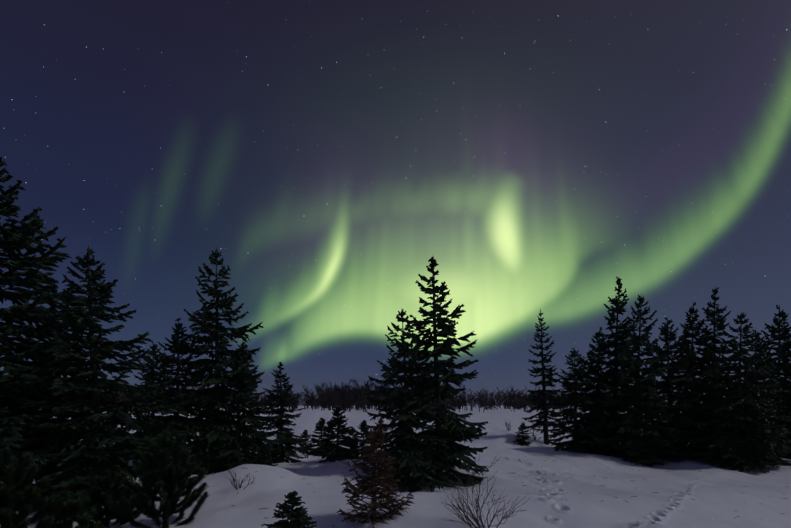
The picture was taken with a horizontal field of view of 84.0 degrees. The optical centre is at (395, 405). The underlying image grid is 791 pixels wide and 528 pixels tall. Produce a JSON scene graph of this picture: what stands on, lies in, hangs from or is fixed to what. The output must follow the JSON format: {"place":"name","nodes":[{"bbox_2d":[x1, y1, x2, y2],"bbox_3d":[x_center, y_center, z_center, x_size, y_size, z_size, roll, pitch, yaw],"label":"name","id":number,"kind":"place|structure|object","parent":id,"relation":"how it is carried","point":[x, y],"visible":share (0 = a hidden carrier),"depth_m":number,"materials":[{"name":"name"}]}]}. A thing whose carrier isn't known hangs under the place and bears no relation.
{"place":"outdoors","nodes":[
{"label":"outdoors","id":0,"kind":"place"},
{"bbox_2d":[0,406,790,527],"bbox_3d":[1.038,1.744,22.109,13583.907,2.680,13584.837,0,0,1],"label":"snow ground","id":1,"kind":"structure","parent":0,"point":[718,494],"depth_m":8.94,"materials":[{"name":"white snow"}]},
{"bbox_2d":[0,308,69,499],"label":"spruce","id":2,"kind":"object","parent":1,"relation":"on","point":[12,426],"visible":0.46,"depth_m":7.03,"materials":[{"name":"green plant"}]},
{"bbox_2d":[0,446,71,527],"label":"young pine","id":3,"kind":"object","parent":1,"relation":"on","point":[21,500],"visible":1,"depth_m":4.64,"materials":[{"name":"green plant"}]},
{"bbox_2d":[0,157,134,495],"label":"spruce","id":4,"kind":"object","parent":1,"relation":"on","point":[19,313],"visible":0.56,"depth_m":8.15,"materials":[{"name":"green plant"}]},
{"bbox_2d":[11,283,129,497],"bbox_3d":[-6.977,-0.208,9.062,2.460,4.748,2.490,-3,1,12],"label":"spruce","id":5,"kind":"object","parent":1,"relation":"on","point":[54,399],"visible":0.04,"depth_m":8.94,"materials":[{"name":"green plant"}]},
{"bbox_2d":[0,246,196,521],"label":"spruce","id":6,"kind":"object","parent":1,"relation":"on","point":[72,474],"visible":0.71,"depth_m":7.66,"materials":[{"name":"green plant"}]},
{"bbox_2d":[75,469,141,527],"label":"young pine","id":7,"kind":"object","parent":1,"relation":"on","point":[97,492],"visible":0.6,"depth_m":6.35,"materials":[{"name":"green plant"}]},
{"bbox_2d":[115,339,186,462],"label":"spruce","id":8,"kind":"object","parent":1,"relation":"on","point":[149,373],"visible":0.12,"depth_m":15.11,"materials":[{"name":"green plant"}]},
{"bbox_2d":[105,430,208,527],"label":"young pine","id":9,"kind":"object","parent":1,"relation":"on","point":[143,498],"visible":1,"depth_m":5.77,"materials":[{"name":"green plant"}]},
{"bbox_2d":[131,318,226,474],"bbox_3d":[-6.494,0.077,13.076,2.787,5.368,2.903,2,-1,-42],"label":"spruce","id":10,"kind":"object","parent":1,"relation":"on","point":[176,421],"visible":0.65,"depth_m":12.80,"materials":[{"name":"green plant"}]},
{"bbox_2d":[158,248,271,474],"bbox_3d":[-5.629,-0.916,13.643,3.258,8.072,3.926,0,0,-21],"label":"spruce","id":11,"kind":"object","parent":1,"relation":"on","point":[215,396],"visible":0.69,"depth_m":13.24,"materials":[{"name":"green plant"}]},
{"bbox_2d":[224,467,254,489],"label":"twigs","id":12,"kind":"object","parent":1,"relation":"on","point":[234,480],"visible":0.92,"depth_m":7.90,"materials":[{"name":"brown wood"}]},
{"bbox_2d":[201,341,292,470],"bbox_3d":[-4.622,0.344,13.566,2.568,4.742,2.684,0,1,29],"label":"spruce","id":13,"kind":"object","parent":1,"relation":"on","point":[250,420],"visible":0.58,"depth_m":13.37,"materials":[{"name":"green plant"}]},
{"bbox_2d":[252,442,277,465],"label":"spruce","id":14,"kind":"object","parent":1,"relation":"on","point":[263,459],"visible":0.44,"depth_m":12.13,"materials":[{"name":"green plant"}]},
{"bbox_2d":[257,362,310,463],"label":"spruce","id":15,"kind":"object","parent":1,"relation":"on","point":[288,447],"visible":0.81,"depth_m":14.39,"materials":[{"name":"green plant"}]},
{"bbox_2d":[261,490,316,527],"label":"spruce tree","id":16,"kind":"object","parent":1,"relation":"on","point":[297,517],"visible":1,"depth_m":5.04,"materials":[{"name":"green plant"}]},
{"bbox_2d":[291,389,303,408],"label":"bare shrub","id":17,"kind":"object","parent":1,"relation":"on","point":[298,395],"visible":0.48,"depth_m":92.91,"materials":[{"name":"brown plant"}]},
{"bbox_2d":[293,444,311,457],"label":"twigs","id":18,"kind":"object","parent":1,"relation":"on","point":[306,454],"visible":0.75,"depth_m":17.63,"materials":[{"name":"brown plant"}]},
{"bbox_2d":[297,430,311,453],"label":"spruce","id":19,"kind":"object","parent":1,"relation":"on","point":[305,433],"visible":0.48,"depth_m":19.44,"materials":[{"name":"green plant"}]},
{"bbox_2d":[300,386,313,409],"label":"bare shrub","id":20,"kind":"object","parent":1,"relation":"on","point":[308,401],"visible":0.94,"depth_m":100.22,"materials":[{"name":"brown plant"}]},
{"bbox_2d":[301,387,314,408],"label":"bare shrub","id":21,"kind":"object","parent":1,"relation":"on","point":[305,396],"visible":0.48,"depth_m":112.66,"materials":[{"name":"brown plant"}]},
{"bbox_2d":[308,418,333,455],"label":"spruce","id":22,"kind":"object","parent":1,"relation":"on","point":[322,422],"visible":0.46,"depth_m":19.25,"materials":[{"name":"green plant"}]},
{"bbox_2d":[313,383,333,405],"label":"birch","id":23,"kind":"object","parent":1,"relation":"on","point":[321,390],"visible":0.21,"depth_m":134.87,"materials":[{"name":"brown plant"}]},
{"bbox_2d":[317,392,330,409],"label":"bare shrub","id":24,"kind":"object","parent":1,"relation":"on","point":[325,403],"visible":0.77,"depth_m":72.91,"materials":[{"name":"brown plant"}]},
{"bbox_2d":[316,383,337,409],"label":"birch","id":25,"kind":"object","parent":1,"relation":"on","point":[328,394],"visible":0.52,"depth_m":74.78,"materials":[{"name":"brown plant"}]},
{"bbox_2d":[318,380,335,409],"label":"birch","id":26,"kind":"object","parent":1,"relation":"on","point":[323,396],"visible":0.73,"depth_m":79.69,"materials":[{"name":"brown plant"}]},
{"bbox_2d":[324,393,344,409],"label":"bare shrub","id":27,"kind":"object","parent":1,"relation":"on","point":[330,400],"visible":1,"depth_m":66.87,"materials":[{"name":"brown plant"}]},
{"bbox_2d":[317,406,358,462],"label":"spruce","id":28,"kind":"object","parent":1,"relation":"on","point":[337,421],"visible":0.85,"depth_m":12.73,"materials":[{"name":"green plant"}]},
{"bbox_2d":[333,385,349,409],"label":"birch","id":29,"kind":"object","parent":1,"relation":"on","point":[344,393],"visible":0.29,"depth_m":78.78,"materials":[{"name":"brown plant"}]},
{"bbox_2d":[335,383,354,411],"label":"birch","id":30,"kind":"object","parent":1,"relation":"on","point":[345,404],"visible":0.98,"depth_m":68.54,"materials":[{"name":"brown plant"}]},
{"bbox_2d":[331,448,363,468],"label":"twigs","id":31,"kind":"object","parent":1,"relation":"on","point":[348,459],"visible":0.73,"depth_m":11.18,"materials":[{"name":"brown plant"}]},
{"bbox_2d":[345,426,360,449],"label":"spruce","id":32,"kind":"object","parent":1,"relation":"on","point":[353,432],"visible":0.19,"depth_m":19.89,"materials":[{"name":"green plant"}]},
{"bbox_2d":[351,378,366,407],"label":"birch","id":33,"kind":"object","parent":1,"relation":"on","point":[355,381],"visible":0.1,"depth_m":126.15,"materials":[{"name":"brown plant"}]},
{"bbox_2d":[349,381,373,409],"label":"birch","id":34,"kind":"object","parent":1,"relation":"on","point":[369,395],"visible":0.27,"depth_m":92.80,"materials":[{"name":"brown plant"}]},
{"bbox_2d":[349,420,375,459],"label":"spruce","id":35,"kind":"object","parent":1,"relation":"on","point":[362,429],"visible":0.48,"depth_m":12.87,"materials":[{"name":"green plant"}]},
{"bbox_2d":[358,387,369,411],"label":"bare shrub","id":36,"kind":"object","parent":1,"relation":"on","point":[364,398],"visible":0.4,"depth_m":70.90,"materials":[{"name":"brown plant"}]},
{"bbox_2d":[358,384,370,410],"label":"bare shrub","id":37,"kind":"object","parent":1,"relation":"on","point":[368,402],"visible":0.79,"depth_m":69.10,"materials":[{"name":"brown plant"}]},
{"bbox_2d":[362,376,373,408],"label":"birch","id":38,"kind":"object","parent":1,"relation":"on","point":[371,383],"visible":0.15,"depth_m":102.25,"materials":[{"name":"brown plant"}]},
{"bbox_2d":[337,423,414,527],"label":"dead spruce","id":39,"kind":"object","parent":1,"relation":"on","point":[364,487],"visible":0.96,"depth_m":5.59,"materials":[{"name":"brown plant"}]},
{"bbox_2d":[372,384,382,409],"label":"bare shrub","id":40,"kind":"object","parent":1,"relation":"on","point":[378,398],"visible":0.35,"depth_m":78.52,"materials":[{"name":"brown plant"}]},
{"bbox_2d":[377,420,388,443],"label":"spruce","id":41,"kind":"object","parent":1,"relation":"on","point":[382,421],"visible":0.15,"depth_m":23.52,"materials":[{"name":"green plant"}]},
{"bbox_2d":[360,309,456,491],"bbox_3d":[0.250,0.121,10.621,2.332,4.980,2.796,0,0,4],"label":"spruce","id":42,"kind":"object","parent":1,"relation":"on","point":[409,459],"visible":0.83,"depth_m":10.29,"materials":[{"name":"green plant"}]},
{"bbox_2d":[385,257,493,486],"bbox_3d":[1.106,-0.671,11.396,3.272,6.372,3.233,-1,-1,-39],"label":"spruce","id":43,"kind":"object","parent":1,"relation":"on","point":[454,427],"visible":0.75,"depth_m":10.91,"materials":[{"name":"green plant"}]},
{"bbox_2d":[450,392,461,408],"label":"birch","id":44,"kind":"object","parent":1,"relation":"on","point":[455,401],"visible":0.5,"depth_m":88.72,"materials":[{"name":"brown plant"}]},
{"bbox_2d":[455,388,466,411],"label":"bare shrub","id":45,"kind":"object","parent":1,"relation":"on","point":[458,402],"visible":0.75,"depth_m":70.93,"materials":[{"name":"brown plant"}]},
{"bbox_2d":[461,384,469,409],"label":"birch","id":46,"kind":"object","parent":1,"relation":"on","point":[464,395],"visible":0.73,"depth_m":95.05,"materials":[{"name":"brown plant"}]},
{"bbox_2d":[465,391,474,410],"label":"birch","id":47,"kind":"object","parent":1,"relation":"on","point":[470,400],"visible":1,"depth_m":75.03,"materials":[{"name":"brown plant"}]},
{"bbox_2d":[464,471,476,486],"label":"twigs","id":48,"kind":"object","parent":1,"relation":"on","point":[470,480],"visible":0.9,"depth_m":10.85,"materials":[{"name":"brown plant"}]},
{"bbox_2d":[438,454,529,527],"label":"bare shrub","id":49,"kind":"object","parent":1,"relation":"on","point":[473,517],"visible":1,"depth_m":5.12,"materials":[{"name":"brown wood"}]},
{"bbox_2d":[475,385,494,411],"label":"birch","id":50,"kind":"object","parent":1,"relation":"on","point":[479,400],"visible":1,"depth_m":67.11,"materials":[{"name":"brown plant"}]},
{"bbox_2d":[480,388,489,409],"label":"birch","id":51,"kind":"object","parent":1,"relation":"on","point":[485,397],"visible":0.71,"depth_m":84.31,"materials":[{"name":"brown plant"}]},
{"bbox_2d":[480,396,495,409],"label":"bare shrub","id":52,"kind":"object","parent":1,"relation":"on","point":[487,403],"visible":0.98,"depth_m":79.78,"materials":[{"name":"brown plant"}]},
{"bbox_2d":[488,392,501,409],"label":"bare shrub","id":53,"kind":"object","parent":1,"relation":"on","point":[492,408],"visible":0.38,"depth_m":105.38,"materials":[{"name":"brown plant"}]},
{"bbox_2d":[488,388,501,407],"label":"bare shrub","id":54,"kind":"object","parent":1,"relation":"on","point":[498,393],"visible":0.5,"depth_m":116.46,"materials":[{"name":"brown plant"}]},
{"bbox_2d":[493,399,501,409],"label":"bare shrub","id":55,"kind":"object","parent":1,"relation":"on","point":[494,404],"visible":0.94,"depth_m":84.94,"materials":[{"name":"brown plant"}]},
{"bbox_2d":[496,389,507,407],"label":"birch","id":56,"kind":"object","parent":1,"relation":"on","point":[501,395],"visible":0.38,"depth_m":141.61,"materials":[{"name":"brown plant"}]},
{"bbox_2d":[500,396,508,408],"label":"bare shrub","id":57,"kind":"object","parent":1,"relation":"on","point":[504,404],"visible":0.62,"depth_m":87.01,"materials":[{"name":"brown plant"}]},
{"bbox_2d":[502,388,519,410],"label":"birch","id":58,"kind":"object","parent":1,"relation":"on","point":[511,403],"visible":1,"depth_m":64.80,"materials":[{"name":"brown plant"}]},
{"bbox_2d":[512,422,531,445],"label":"spruce","id":59,"kind":"object","parent":1,"relation":"on","point":[521,441],"visible":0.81,"depth_m":21.52,"materials":[{"name":"green plant"}]},
{"bbox_2d":[516,389,527,409],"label":"birch","id":60,"kind":"object","parent":1,"relation":"on","point":[520,399],"visible":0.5,"depth_m":95.94,"materials":[{"name":"brown plant"}]},
{"bbox_2d":[522,401,528,410],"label":"bare shrub","id":61,"kind":"object","parent":1,"relation":"on","point":[524,404],"visible":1,"depth_m":65.11,"materials":[{"name":"brown plant"}]},
{"bbox_2d":[528,429,542,439],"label":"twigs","id":62,"kind":"object","parent":1,"relation":"on","point":[534,437],"visible":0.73,"depth_m":22.84,"materials":[{"name":"brown plant"}]},
{"bbox_2d":[522,308,568,444],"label":"spruce","id":63,"kind":"object","parent":1,"relation":"on","point":[542,420],"visible":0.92,"depth_m":22.35,"materials":[{"name":"green plant"}]},
{"bbox_2d":[533,347,616,454],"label":"spruce","id":64,"kind":"object","parent":1,"relation":"on","point":[569,414],"visible":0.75,"depth_m":18.01,"materials":[{"name":"green plant"}]},
{"bbox_2d":[560,327,637,455],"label":"spruce","id":65,"kind":"object","parent":1,"relation":"on","point":[596,424],"visible":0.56,"depth_m":17.80,"materials":[{"name":"green plant"}]},
{"bbox_2d":[578,276,645,452],"bbox_3d":[9.044,-1.372,18.381,3.011,8.105,2.975,2,2,37],"label":"spruce","id":66,"kind":"object","parent":1,"relation":"on","point":[613,319],"visible":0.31,"depth_m":18.11,"materials":[{"name":"green plant"}]},
{"bbox_2d":[591,294,686,466],"bbox_3d":[9.356,-0.622,17.125,3.640,7.559,3.056,0,0,-15],"label":"spruce","id":67,"kind":"object","parent":1,"relation":"on","point":[630,424],"visible":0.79,"depth_m":16.82,"materials":[{"name":"green plant"}]},
{"bbox_2d":[611,366,691,465],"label":"spruce","id":68,"kind":"object","parent":1,"relation":"on","point":[667,431],"visible":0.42,"depth_m":16.60,"materials":[{"name":"green plant"}]},
{"bbox_2d":[646,317,714,461],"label":"spruce","id":69,"kind":"object","parent":1,"relation":"on","point":[682,363],"visible":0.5,"depth_m":17.37,"materials":[{"name":"green plant"}]},
{"bbox_2d":[660,302,726,454],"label":"spruce","id":70,"kind":"object","parent":1,"relation":"on","point":[692,327],"visible":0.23,"depth_m":18.22,"materials":[{"name":"green plant"}]},
{"bbox_2d":[682,287,744,457],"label":"spruce","id":71,"kind":"object","parent":1,"relation":"on","point":[710,349],"visible":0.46,"depth_m":17.44,"materials":[{"name":"green plant"}]},
{"bbox_2d":[686,311,790,473],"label":"spruce","id":72,"kind":"object","parent":1,"relation":"on","point":[728,449],"visible":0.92,"depth_m":15.78,"materials":[{"name":"green plant"}]},
{"bbox_2d":[703,376,790,471],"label":"spruce","id":73,"kind":"object","parent":1,"relation":"on","point":[773,436],"visible":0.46,"depth_m":15.68,"materials":[{"name":"green plant"}]},
{"bbox_2d":[724,328,790,465],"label":"spruce","id":74,"kind":"object","parent":1,"relation":"on","point":[782,408],"visible":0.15,"depth_m":16.71,"materials":[{"name":"green plant"}]},
{"bbox_2d":[742,304,790,458],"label":"spruce","id":75,"kind":"object","parent":1,"relation":"on","point":[783,350],"visible":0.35,"depth_m":18.47,"materials":[{"name":"green plant"}]},
{"bbox_2d":[0,0,790,405],"label":"sky","id":76,"kind":"structure","parent":0,"point":[543,153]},
{"bbox_2d":[39,457,788,526],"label":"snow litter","id":77,"kind":"object","parent":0,"point":[521,482],"visible":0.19,"depth_m":10.22,"materials":[{"name":"brown plant"}]}
]}

